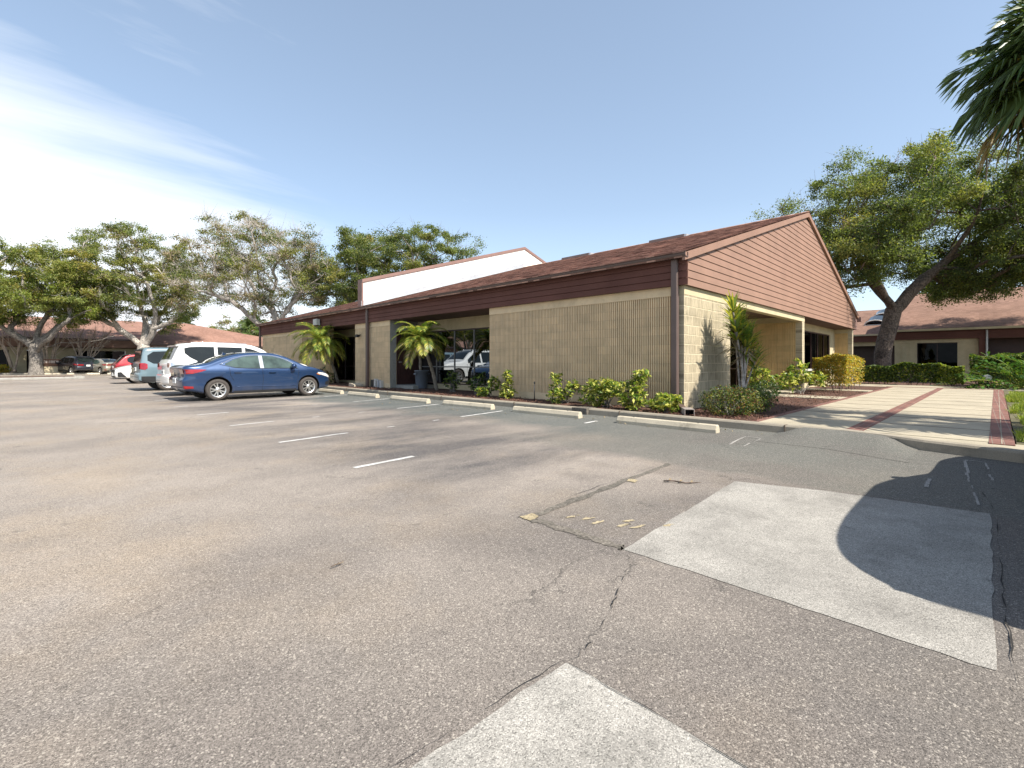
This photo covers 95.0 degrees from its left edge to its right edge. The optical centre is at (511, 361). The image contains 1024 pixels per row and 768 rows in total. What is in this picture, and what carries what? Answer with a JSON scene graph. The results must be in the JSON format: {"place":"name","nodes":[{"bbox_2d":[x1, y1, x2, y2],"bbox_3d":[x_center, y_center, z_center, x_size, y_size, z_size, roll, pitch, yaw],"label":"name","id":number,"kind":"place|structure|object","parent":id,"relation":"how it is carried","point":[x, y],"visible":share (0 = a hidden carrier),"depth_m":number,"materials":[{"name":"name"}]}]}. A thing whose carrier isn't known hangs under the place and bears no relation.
{"place":"outdoors","nodes":[
{"label":"outdoors","id":0,"kind":"place"},
{"bbox_2d":[0,374,1023,767],"bbox_3d":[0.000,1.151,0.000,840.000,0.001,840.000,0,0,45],"label":"parking lot","id":1,"kind":"structure","parent":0,"point":[454,592],"depth_m":2.32,"materials":[{"name":"grey asphalt"}]},
{"bbox_2d":[0,375,84,379],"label":"kerb island","id":2,"kind":"structure","parent":1,"relation":"on","point":[33,378],"depth_m":30.76,"materials":[{"name":"grey concrete"}]},
{"bbox_2d":[0,376,74,377],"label":"island soil","id":3,"kind":"structure","parent":2,"relation":"on","point":[34,376],"depth_m":32.01,"materials":[{"name":"brown soil"}]},
{"bbox_2d":[43,359,62,372],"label":"monument sign","id":4,"kind":"object","parent":1,"relation":"on","point":[50,366],"visible":0.62,"depth_m":43.28,"materials":[{"name":"beige stone"}]},
{"bbox_2d":[0,237,125,374],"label":"live oak","id":5,"kind":"object","parent":1,"relation":"on","point":[19,290],"visible":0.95,"depth_m":40.87,"materials":[{"name":"green plant"}]},
{"bbox_2d":[0,316,141,371],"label":"office","id":6,"kind":"structure","parent":1,"relation":"on","point":[121,344],"depth_m":49.47,"materials":[{"name":"brown"}]},
{"bbox_2d":[0,350,6,371],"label":"window","id":7,"kind":"structure","parent":6,"relation":"in","point":[3,360],"depth_m":45.06,"materials":[{"name":"black glass"}]},
{"bbox_2d":[77,351,112,371],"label":"window","id":8,"kind":"structure","parent":6,"relation":"in","point":[101,354],"depth_m":50.16,"materials":[{"name":"black glass"}]},
{"bbox_2d":[113,351,124,359],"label":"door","id":9,"kind":"structure","parent":6,"relation":"in","point":[116,354],"depth_m":51.01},
{"bbox_2d":[55,356,95,372],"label":"parked suv","id":10,"kind":"object","parent":1,"relation":"on","point":[74,364],"visible":0.84,"depth_m":43.21,"materials":[{"name":"paint"}]},
{"bbox_2d":[82,358,115,373],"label":"parked sedan","id":11,"kind":"object","parent":1,"relation":"on","point":[101,365],"visible":0.58,"depth_m":43.46,"materials":[{"name":"beige paint"}]},
{"bbox_2d":[110,354,134,372],"bbox_3d":[-25.216,0.293,33.079,2.263,1.716,4.638,0,0,41],"label":"parked suv","id":12,"kind":"object","parent":1,"relation":"on","point":[124,359],"visible":0.12,"depth_m":31.31,"materials":[{"name":"red paint"}]},
{"bbox_2d":[110,364,143,383],"bbox_3d":[-19.443,0.323,26.261,2.271,1.656,4.538,0,0,42],"label":"parked suv","id":13,"kind":"object","parent":1,"relation":"on","point":[122,372],"visible":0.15,"depth_m":24.35,"materials":[{"name":"white paint"}]},
{"bbox_2d":[49,217,217,348],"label":"live oak","id":14,"kind":"object","parent":1,"relation":"on","point":[155,313],"visible":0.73,"depth_m":44.78,"materials":[{"name":"green plant"}]},
{"bbox_2d":[130,347,171,389],"bbox_3d":[-13.608,0.269,20.358,2.279,1.763,4.438,0,0,42],"label":"parked suv","id":15,"kind":"object","parent":1,"relation":"on","point":[144,364],"visible":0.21,"depth_m":18.50,"materials":[{"name":"blue paint"}]},
{"bbox_2d":[150,323,262,349],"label":"hip roof office","id":16,"kind":"structure","parent":1,"relation":"on","point":[188,333],"depth_m":54.65,"materials":[{"name":"brown"}]},
{"bbox_2d":[208,314,242,330],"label":"background tree","id":17,"kind":"object","parent":1,"relation":"on","point":[226,322],"visible":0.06,"depth_m":73.78,"materials":[{"name":"green plant"}]},
{"bbox_2d":[156,342,306,392],"bbox_3d":[-10.311,0.229,17.790,2.302,1.844,4.888,0,0,42],"label":"parked suv","id":18,"kind":"object","parent":1,"relation":"on","point":[184,353],"visible":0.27,"depth_m":16.15,"materials":[{"name":"white paint"}]},
{"bbox_2d":[219,318,268,332],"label":"background tree","id":19,"kind":"object","parent":1,"relation":"on","point":[233,330],"visible":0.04,"depth_m":68.91,"materials":[{"name":"green plant"}]},
{"bbox_2d":[158,206,339,326],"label":"live oak","id":20,"kind":"object","parent":1,"relation":"on","point":[231,259],"visible":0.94,"depth_m":40.54,"materials":[{"name":"green plant"}]},
{"bbox_2d":[169,352,328,400],"bbox_3d":[-8.455,0.416,15.426,2.193,1.470,4.436,0,0,42],"label":"parked sedan","id":21,"kind":"object","parent":1,"relation":"on","point":[220,377],"visible":1,"depth_m":14.48,"materials":[{"name":"blue paint"}]},
{"bbox_2d":[238,316,265,332],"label":"cabbage palm","id":22,"kind":"object","parent":1,"relation":"on","point":[244,319],"visible":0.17,"depth_m":65.43,"materials":[{"name":"green plant"}]},
{"bbox_2d":[319,388,343,393],"bbox_3d":[-6.710,1.084,17.370,1.850,0.130,0.150,0,0,45],"label":"wheel stop","id":23,"kind":"object","parent":1,"relation":"on","point":[331,391],"visible":0.94,"depth_m":17.21,"materials":[{"name":"concrete"}]},
{"bbox_2d":[229,404,435,425],"bbox_3d":[-3.520,1.146,10.554,0.084,0.001,5.286,0,0,36],"label":"parking line","id":24,"kind":"object","parent":1,"relation":"on","point":[318,416],"visible":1,"depth_m":8.85,"materials":[{"name":"white paint"}]},
{"bbox_2d":[348,391,379,397],"bbox_3d":[-4.936,1.084,15.538,1.850,0.130,0.150,0,0,44],"label":"wheel stop","id":25,"kind":"object","parent":1,"relation":"on","point":[362,394],"visible":0.98,"depth_m":15.37,"materials":[{"name":"concrete"}]},
{"bbox_2d":[0,374,757,431],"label":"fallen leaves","id":26,"kind":"object","parent":1,"relation":"on","point":[109,375],"visible":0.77,"depth_m":32.09,"materials":[{"name":"brown plant"}]},
{"bbox_2d":[284,218,487,308],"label":"live oak","id":27,"kind":"object","parent":1,"relation":"on","point":[361,257],"visible":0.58,"depth_m":41.74,"materials":[{"name":"green plant"}]},
{"bbox_2d":[280,411,498,442],"bbox_3d":[-1.768,1.146,8.815,0.084,0.001,5.286,0,0,36],"label":"parking line","id":28,"kind":"object","parent":1,"relation":"on","point":[344,433],"visible":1,"depth_m":7.29,"materials":[{"name":"white paint"}]},
{"bbox_2d":[390,395,430,403],"bbox_3d":[-2.970,1.084,13.587,1.850,0.130,0.150,0,0,44],"label":"wheel stop","id":29,"kind":"object","parent":1,"relation":"on","point":[411,399],"visible":0.99,"depth_m":13.44,"materials":[{"name":"concrete"}]},
{"bbox_2d":[442,400,494,409],"bbox_3d":[-1.133,1.084,11.918,1.850,0.130,0.150,0,0,43],"label":"wheel stop","id":30,"kind":"object","parent":1,"relation":"on","point":[470,404],"visible":1,"depth_m":11.78,"materials":[{"name":"concrete"}]},
{"bbox_2d":[354,421,595,467],"bbox_3d":[-0.030,1.146,7.089,0.077,0.001,5.239,0,0,40],"label":"parking line","id":31,"kind":"object","parent":1,"relation":"on","point":[403,458],"visible":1,"depth_m":5.39,"materials":[{"name":"white paint"}]},
{"bbox_2d":[398,661,560,762],"bbox_3d":[-0.467,1.143,1.185,1.825,0.001,0.038,0,0,-44],"label":"pavement crack","id":32,"kind":"object","parent":1,"relation":"on","point":[495,702],"visible":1,"depth_m":1.63,"materials":[{"name":"black asphalt"}]},
{"bbox_2d":[520,513,537,519],"bbox_3d":[0.132,1.145,3.475,0.122,0.001,0.138,0,0,45],"label":"painted mark","id":33,"kind":"object","parent":1,"relation":"on","point":[531,516],"visible":1,"depth_m":3.47,"materials":[{"name":"yellow paint"}]},
{"bbox_2d":[512,406,582,418],"bbox_3d":[0.726,1.084,10.185,1.850,0.130,0.150,0,0,44],"label":"wheel stop","id":34,"kind":"object","parent":1,"relation":"on","point":[554,412],"visible":1,"depth_m":10.05,"materials":[{"name":"concrete"}]},
{"bbox_2d":[256,211,861,415],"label":"office building","id":35,"kind":"structure","parent":1,"relation":"on","point":[527,317],"depth_m":14.02,"materials":[{"name":"beige concrete"}]},
{"bbox_2d":[334,337,354,380],"bbox_3d":[-7.984,-0.159,23.468,5.800,2.180,0.080,0,0,45],"label":"window","id":36,"kind":"structure","parent":35,"relation":"in","point":[346,369],"depth_m":23.90,"materials":[{"name":"black glass"}]},
{"bbox_2d":[397,330,417,383],"bbox_3d":[-4.233,-0.174,18.976,0.055,2.150,0.970,0,0,45],"label":"side door","id":37,"kind":"structure","parent":35,"relation":"in","point":[404,376],"depth_m":18.85,"materials":[{"name":"grey metal"}]},
{"bbox_2d":[418,327,488,385],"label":"window","id":38,"kind":"structure","parent":35,"relation":"in","point":[468,354],"depth_m":17.34,"materials":[{"name":"black glass"}]},
{"bbox_2d":[730,329,745,387],"bbox_3d":[6.596,-0.089,15.687,0.080,2.220,6.880,0,0,45],"label":"window","id":39,"kind":"structure","parent":35,"relation":"in","point":[733,372],"depth_m":17.23,"materials":[{"name":"black glass"}]},
{"bbox_2d":[804,330,828,382],"bbox_3d":[12.858,-0.209,20.405,0.080,2.240,8.020,0,0,45],"label":"window","id":40,"kind":"structure","parent":35,"relation":"in","point":[815,344],"depth_m":21.24,"materials":[{"name":"black glass"}]},
{"bbox_2d":[411,663,748,767],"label":"concrete patch","id":41,"kind":"object","parent":1,"relation":"on","point":[566,715],"visible":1,"depth_m":1.44,"materials":[{"name":"grey concrete"}]},
{"bbox_2d":[572,406,596,414],"bbox_3d":[1.613,1.082,10.454,0.400,0.134,0.390,0,0,45],"label":"kerb patch","id":42,"kind":"object","parent":1,"relation":"on","point":[584,410],"visible":0.64,"depth_m":10.31,"materials":[{"name":"grey concrete"}]},
{"bbox_2d":[521,463,671,549],"bbox_3d":[1.193,1.147,4.099,0.851,0.001,2.568,0,0,41],"label":"pavement crack","id":43,"kind":"object","parent":1,"relation":"on","point":[577,532],"visible":1,"depth_m":3.55,"materials":[{"name":"grey asphalt"}]},
{"bbox_2d":[572,554,629,658],"bbox_3d":[0.496,1.143,2.321,0.068,0.001,1.165,0,0,24],"label":"pavement crack","id":44,"kind":"object","parent":1,"relation":"on","point":[604,619],"visible":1,"depth_m":2.19,"materials":[{"name":"black asphalt"}]},
{"bbox_2d":[568,662,747,767],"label":"pavement crack","id":45,"kind":"object","parent":1,"relation":"on","point":[665,718],"visible":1,"depth_m":1.53,"materials":[{"name":"grey asphalt"}]},
{"bbox_2d":[616,416,719,432],"bbox_3d":[2.671,1.084,8.226,1.850,0.130,0.150,0,0,45],"label":"wheel stop","id":46,"kind":"object","parent":1,"relation":"on","point":[693,426],"visible":1,"depth_m":8.09,"materials":[{"name":"concrete"}]},
{"bbox_2d":[323,386,1023,462],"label":"kerb","id":47,"kind":"structure","parent":1,"relation":"on","point":[988,452],"depth_m":7.92,"materials":[{"name":"concrete"}]},
{"bbox_2d":[663,478,700,482],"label":"fallen twig","id":48,"kind":"object","parent":1,"relation":"on","point":[680,481],"visible":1,"depth_m":4.44,"materials":[{"name":"brown wood"}]},
{"bbox_2d":[624,481,996,670],"bbox_3d":[2.101,1.148,3.241,1.734,0.001,2.569,0,0,45],"label":"concrete patch","id":49,"kind":"object","parent":1,"relation":"on","point":[916,574],"visible":1,"depth_m":2.76,"materials":[{"name":"grey concrete"}]},
{"bbox_2d":[755,427,917,462],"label":"ramp","id":50,"kind":"structure","parent":1,"relation":"on","point":[879,446],"depth_m":6.42,"materials":[{"name":"concrete"}]},
{"bbox_2d":[853,309,894,374],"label":"skylight office","id":51,"kind":"structure","parent":1,"relation":"on","point":[865,333],"depth_m":41.26,"materials":[{"name":"beige"}]},
{"bbox_2d":[924,478,930,486],"bbox_3d":[3.941,1.145,4.444,0.038,0.001,0.442,0,0,45],"label":"parking line","id":52,"kind":"object","parent":1,"relation":"on","point":[927,483],"visible":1,"depth_m":4.41,"materials":[{"name":"white paint"}]},
{"bbox_2d":[894,287,1023,378],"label":"garden office","id":53,"kind":"structure","parent":1,"relation":"on","point":[951,335],"depth_m":31.14,"materials":[{"name":"beige"}]},
{"bbox_2d":[917,338,958,366],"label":"window","id":54,"kind":"structure","parent":53,"relation":"in","point":[944,353],"depth_m":31.20,"materials":[{"name":"black glass"}]},
{"bbox_2d":[963,460,969,474],"bbox_3d":[4.949,1.146,5.106,0.039,0.001,1.020,0,0,43],"label":"parking line","id":55,"kind":"object","parent":1,"relation":"on","point":[967,468],"visible":1,"depth_m":5.04,"materials":[{"name":"white paint"}]},
{"bbox_2d":[967,475,979,504],"bbox_3d":[4.168,1.146,4.247,0.029,0.001,1.302,0,0,42],"label":"parking line","id":56,"kind":"object","parent":1,"relation":"on","point":[976,497],"visible":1,"depth_m":4.05,"materials":[{"name":"white paint"}]},
{"bbox_2d":[979,486,1019,686],"bbox_3d":[3.164,1.143,3.072,0.083,0.001,3.986,0,0,43],"label":"pavement crack","id":57,"kind":"object","parent":1,"relation":"on","point":[1012,645],"visible":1,"depth_m":2.08,"materials":[{"name":"black asphalt"}]},
{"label":"far bed","id":58,"kind":"structure","parent":1,"relation":"on","visible":0},
{"bbox_2d":[0,364,15,372],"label":"golden shrub","id":59,"kind":"object","parent":58,"relation":"on","point":[4,366],"visible":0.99,"depth_m":43.48,"materials":[{"name":"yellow plant"}]},
{"bbox_2d":[0,323,41,372],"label":"crape myrtle","id":60,"kind":"object","parent":58,"relation":"on","point":[7,355],"visible":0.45,"depth_m":43.83,"materials":[{"name":"brown plant"}]},
{"bbox_2d":[15,318,81,358],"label":"crape myrtle","id":61,"kind":"object","parent":58,"relation":"on","point":[45,353],"visible":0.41,"depth_m":45.37,"materials":[{"name":"brown plant"}]},
{"bbox_2d":[52,320,114,356],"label":"crape myrtle","id":62,"kind":"object","parent":58,"relation":"on","point":[80,350],"visible":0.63,"depth_m":47.01,"materials":[{"name":"brown plant"}]},
{"bbox_2d":[235,318,263,336],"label":"tree","id":63,"kind":"object","parent":58,"relation":"on","point":[253,331],"visible":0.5,"depth_m":59.50,"materials":[{"name":"green plant"}]},
{"bbox_2d":[0,0,1023,329],"label":"sky","id":64,"kind":"structure","parent":0,"point":[555,130],"materials":[{"name":"blue"}]},
{"bbox_2d":[328,381,709,413],"bbox_3d":[-6.367,1.036,20.129,28.600,0.040,2.400,0,0,45],"label":"mulch bed","id":65,"kind":"object","parent":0,"point":[459,392],"visible":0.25,"depth_m":14.12,"materials":[{"name":"brown wood"}]},
{"bbox_2d":[288,322,349,382],"bbox_3d":[-8.971,-0.389,22.125,2.672,2.911,2.709,0,0,45],"label":"pygmy date palm","id":66,"kind":"object","parent":65,"relation":"on","point":[320,341],"visible":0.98,"depth_m":21.74,"materials":[{"name":"green plant"}]},
{"bbox_2d":[319,367,334,382],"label":"dark shrub","id":67,"kind":"object","parent":65,"relation":"on","point":[328,375],"visible":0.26,"depth_m":22.88,"materials":[{"name":"green plant"}]},
{"bbox_2d":[349,383,362,386],"bbox_3d":[-6.542,0.961,19.669,0.500,0.140,0.400,0,0,45],"label":"splash block","id":68,"kind":"object","parent":65,"relation":"on","point":[355,384],"depth_m":19.53,"materials":[{"name":"concrete"}]},
{"bbox_2d":[390,321,449,389],"bbox_3d":[-3.466,-0.193,17.014,2.085,2.515,3.813,0,0,-22],"label":"pygmy date palm","id":69,"kind":"object","parent":65,"relation":"on","point":[420,341],"visible":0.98,"depth_m":16.13,"materials":[{"name":"green plant"}]},
{"bbox_2d":[414,370,428,388],"bbox_3d":[-3.503,0.678,18.160,0.572,0.705,0.572,0,0,0],"label":"waste bin","id":70,"kind":"object","parent":65,"relation":"on","point":[421,378],"visible":0.91,"depth_m":17.95,"materials":[{"name":"grey plastic"}]},
{"bbox_2d":[442,370,461,391],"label":"dark shrub","id":71,"kind":"object","parent":65,"relation":"on","point":[450,378],"visible":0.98,"depth_m":15.98,"materials":[{"name":"green plant"}]},
{"bbox_2d":[465,372,486,393],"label":"dark shrub","id":72,"kind":"object","parent":65,"relation":"on","point":[478,383],"visible":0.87,"depth_m":14.92,"materials":[{"name":"green plant"}]},
{"bbox_2d":[474,376,502,396],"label":"variegated shrub","id":73,"kind":"object","parent":65,"relation":"on","point":[485,391],"visible":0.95,"depth_m":13.68,"materials":[{"name":"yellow plant"}]},
{"bbox_2d":[498,370,518,398],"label":"variegated shrub","id":74,"kind":"object","parent":65,"relation":"on","point":[509,381],"visible":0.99,"depth_m":13.01,"materials":[{"name":"green plant"}]},
{"bbox_2d":[546,372,581,403],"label":"variegated shrub","id":75,"kind":"object","parent":65,"relation":"on","point":[560,393],"visible":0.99,"depth_m":11.48,"materials":[{"name":"green plant"}]},
{"bbox_2d":[577,376,625,407],"bbox_3d":[2.069,0.697,10.656,1.230,0.753,0.734,0,0,45],"label":"variegated shrub","id":76,"kind":"object","parent":65,"relation":"on","point":[604,388],"visible":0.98,"depth_m":10.59,"materials":[{"name":"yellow plant"}]},
{"bbox_2d":[355,386,862,420],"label":"mulch chips","id":77,"kind":"object","parent":65,"relation":"on","point":[758,416],"visible":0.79,"depth_m":11.79,"materials":[{"name":"brown wood"}]},
{"bbox_2d":[616,368,650,410],"bbox_3d":[2.613,0.586,10.059,0.743,0.939,0.664,0,0,45],"label":"variegated shrub","id":78,"kind":"object","parent":65,"relation":"on","point":[638,381],"visible":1,"depth_m":9.96,"materials":[{"name":"green plant"}]},
{"bbox_2d":[645,392,682,412],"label":"variegated shrub","id":79,"kind":"object","parent":65,"relation":"on","point":[667,400],"visible":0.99,"depth_m":9.47,"materials":[{"name":"green plant"}]},
{"bbox_2d":[737,390,795,395],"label":"porch floor","id":80,"kind":"structure","parent":0,"point":[785,391],"depth_m":16.19,"materials":[{"name":"concrete"}]},
{"bbox_2d":[669,382,896,420],"bbox_3d":[10.719,1.039,15.780,1.780,0.040,20.300,0,0,45],"label":"mulch bed","id":81,"kind":"object","parent":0,"point":[788,405],"visible":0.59,"depth_m":12.22,"materials":[{"name":"brown soil"}]},
{"bbox_2d":[698,384,766,415],"bbox_3d":[4.299,0.739,9.172,1.142,0.630,1.254,0,0,45],"label":"corner shrub","id":82,"kind":"object","parent":81,"relation":"on","point":[731,407],"visible":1,"depth_m":8.98,"materials":[{"name":"green plant"}]},
{"bbox_2d":[710,289,774,400],"bbox_3d":[5.298,-0.292,10.766,1.264,2.693,2.173,0,0,45],"label":"dracaena","id":83,"kind":"object","parent":81,"relation":"on","point":[741,327],"visible":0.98,"depth_m":10.50,"materials":[{"name":"green plant"}]},
{"bbox_2d":[722,379,784,400],"bbox_3d":[6.242,0.764,12.323,3.079,0.580,0.914,0,0,-39],"label":"dark ground shrub","id":84,"kind":"object","parent":81,"relation":"on","point":[770,387],"visible":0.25,"depth_m":12.76,"materials":[{"name":"green plant"}]},
{"bbox_2d":[732,386,778,411],"bbox_3d":[4.955,0.771,9.661,0.834,0.565,0.828,0,0,-6],"label":"corner shrub","id":85,"kind":"object","parent":81,"relation":"on","point":[764,395],"visible":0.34,"depth_m":9.47,"materials":[{"name":"green plant"}]},
{"bbox_2d":[747,365,776,389],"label":"variegated shrub","id":86,"kind":"object","parent":81,"relation":"on","point":[766,372],"visible":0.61,"depth_m":14.65,"materials":[{"name":"green plant"}]},
{"bbox_2d":[772,358,827,393],"bbox_3d":[9.268,0.440,15.155,2.062,1.207,1.053,0,0,-12],"label":"variegated shrub","id":87,"kind":"object","parent":81,"relation":"on","point":[793,378],"visible":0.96,"depth_m":15.09,"materials":[{"name":"green plant"}]},
{"bbox_2d":[811,353,864,391],"bbox_3d":[11.930,0.372,17.051,1.078,1.365,3.752,0,0,45],"label":"clipped hedge","id":88,"kind":"object","parent":81,"relation":"on","point":[835,361],"visible":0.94,"depth_m":15.90,"materials":[{"name":"yellow plant"}]},
{"bbox_2d":[776,394,845,399],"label":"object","id":89,"kind":"structure","parent":0,"point":[815,397],"depth_m":13.75,"materials":[{"name":"concrete"}]},
{"bbox_2d":[804,388,872,391],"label":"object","id":90,"kind":"structure","parent":0,"point":[819,389],"depth_m":17.09,"materials":[{"name":"concrete"}]},
{"bbox_2d":[759,387,993,441],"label":"walkway","id":91,"kind":"structure","parent":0,"point":[955,409],"depth_m":9.13,"materials":[{"name":"concrete"}]},
{"bbox_2d":[752,387,891,421],"bbox_3d":[9.822,1.035,13.584,15.884,0.032,0.120,0,0,-44],"label":"brick band","id":92,"kind":"object","parent":91,"relation":"on","point":[782,414],"visible":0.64,"depth_m":10.69,"materials":[{"name":"red brick"}]},
{"bbox_2d":[847,388,943,430],"bbox_3d":[10.850,1.036,12.562,15.887,0.029,0.220,0,0,-44],"label":"brick band","id":93,"kind":"object","parent":91,"relation":"on","point":[869,423],"visible":0.71,"depth_m":9.09,"materials":[{"name":"red brick"}]},
{"bbox_2d":[989,390,1014,445],"bbox_3d":[11.855,1.036,11.410,16.108,0.029,0.240,0,0,-44],"label":"brick band","id":94,"kind":"object","parent":91,"relation":"on","point":[1007,436],"visible":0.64,"depth_m":7.76,"materials":[{"name":"red brick"}]},
{"bbox_2d":[998,390,1002,443],"bbox_3d":[11.829,1.035,11.380,15.984,0.032,0.012,0,0,-44],"label":"brick joint","id":95,"kind":"object","parent":94,"relation":"on","point":[1000,421],"visible":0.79,"depth_m":7.74,"materials":[{"name":"concrete"}]},
{"bbox_2d":[808,377,1012,387],"bbox_3d":[20.631,1.091,23.905,10.800,0.040,25.000,0,0,45],"label":"mulch bed","id":96,"kind":"object","parent":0,"point":[921,383],"visible":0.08,"depth_m":23.45,"materials":[{"name":"brown soil"}]},
{"bbox_2d":[743,125,1023,381],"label":"live oak","id":97,"kind":"object","parent":96,"relation":"on","point":[953,274],"visible":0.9,"depth_m":24.10,"materials":[{"name":"green plant"}]},
{"bbox_2d":[858,361,940,384],"bbox_3d":[17.584,0.513,21.324,2.930,1.084,1.414,0,0,45],"label":"hedge row","id":98,"kind":"object","parent":96,"relation":"on","point":[922,371],"visible":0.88,"depth_m":20.82,"materials":[{"name":"green plant"}]},
{"bbox_2d":[937,362,965,385],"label":"hedge bush","id":99,"kind":"object","parent":96,"relation":"on","point":[946,374],"visible":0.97,"depth_m":19.66,"materials":[{"name":"green plant"}]},
{"bbox_2d":[930,354,1023,386],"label":"tropical plant","id":100,"kind":"object","parent":96,"relation":"on","point":[976,366],"visible":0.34,"depth_m":19.93,"materials":[{"name":"green plant"}]},
{"bbox_2d":[952,351,1023,389],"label":"tropical plant","id":101,"kind":"object","parent":96,"relation":"on","point":[1018,383],"visible":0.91,"depth_m":18.21,"materials":[{"name":"green plant"}]},
{"bbox_2d":[968,352,1023,384],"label":"hedge row","id":102,"kind":"object","parent":96,"relation":"on","point":[975,358],"visible":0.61,"depth_m":20.76,"materials":[{"name":"green plant"}]},
{"bbox_2d":[823,383,1023,390],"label":"walkway","id":103,"kind":"structure","parent":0,"point":[879,385],"depth_m":19.53,"materials":[{"name":"concrete"}]},
{"bbox_2d":[886,386,996,389],"bbox_3d":[16.632,1.034,18.188,3.300,0.034,0.250,0,0,45],"label":"brick band","id":104,"kind":"object","parent":103,"relation":"on","point":[946,388],"visible":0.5,"depth_m":17.90,"materials":[{"name":"red brick"}]},
{"bbox_2d":[893,434,1023,449],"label":"walkway","id":105,"kind":"structure","parent":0,"point":[1020,447],"depth_m":6.00,"materials":[{"name":"concrete"}]},
{"bbox_2d":[1001,382,1023,444],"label":"lawn ground","id":106,"kind":"structure","parent":0,"point":[1016,424],"depth_m":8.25,"materials":[{"name":"green plant"}]},
{"bbox_2d":[935,0,1023,181],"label":"cabbage palm","id":107,"kind":"object","parent":106,"relation":"on","point":[1000,101],"visible":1,"depth_m":7.94,"materials":[{"name":"green plant"}]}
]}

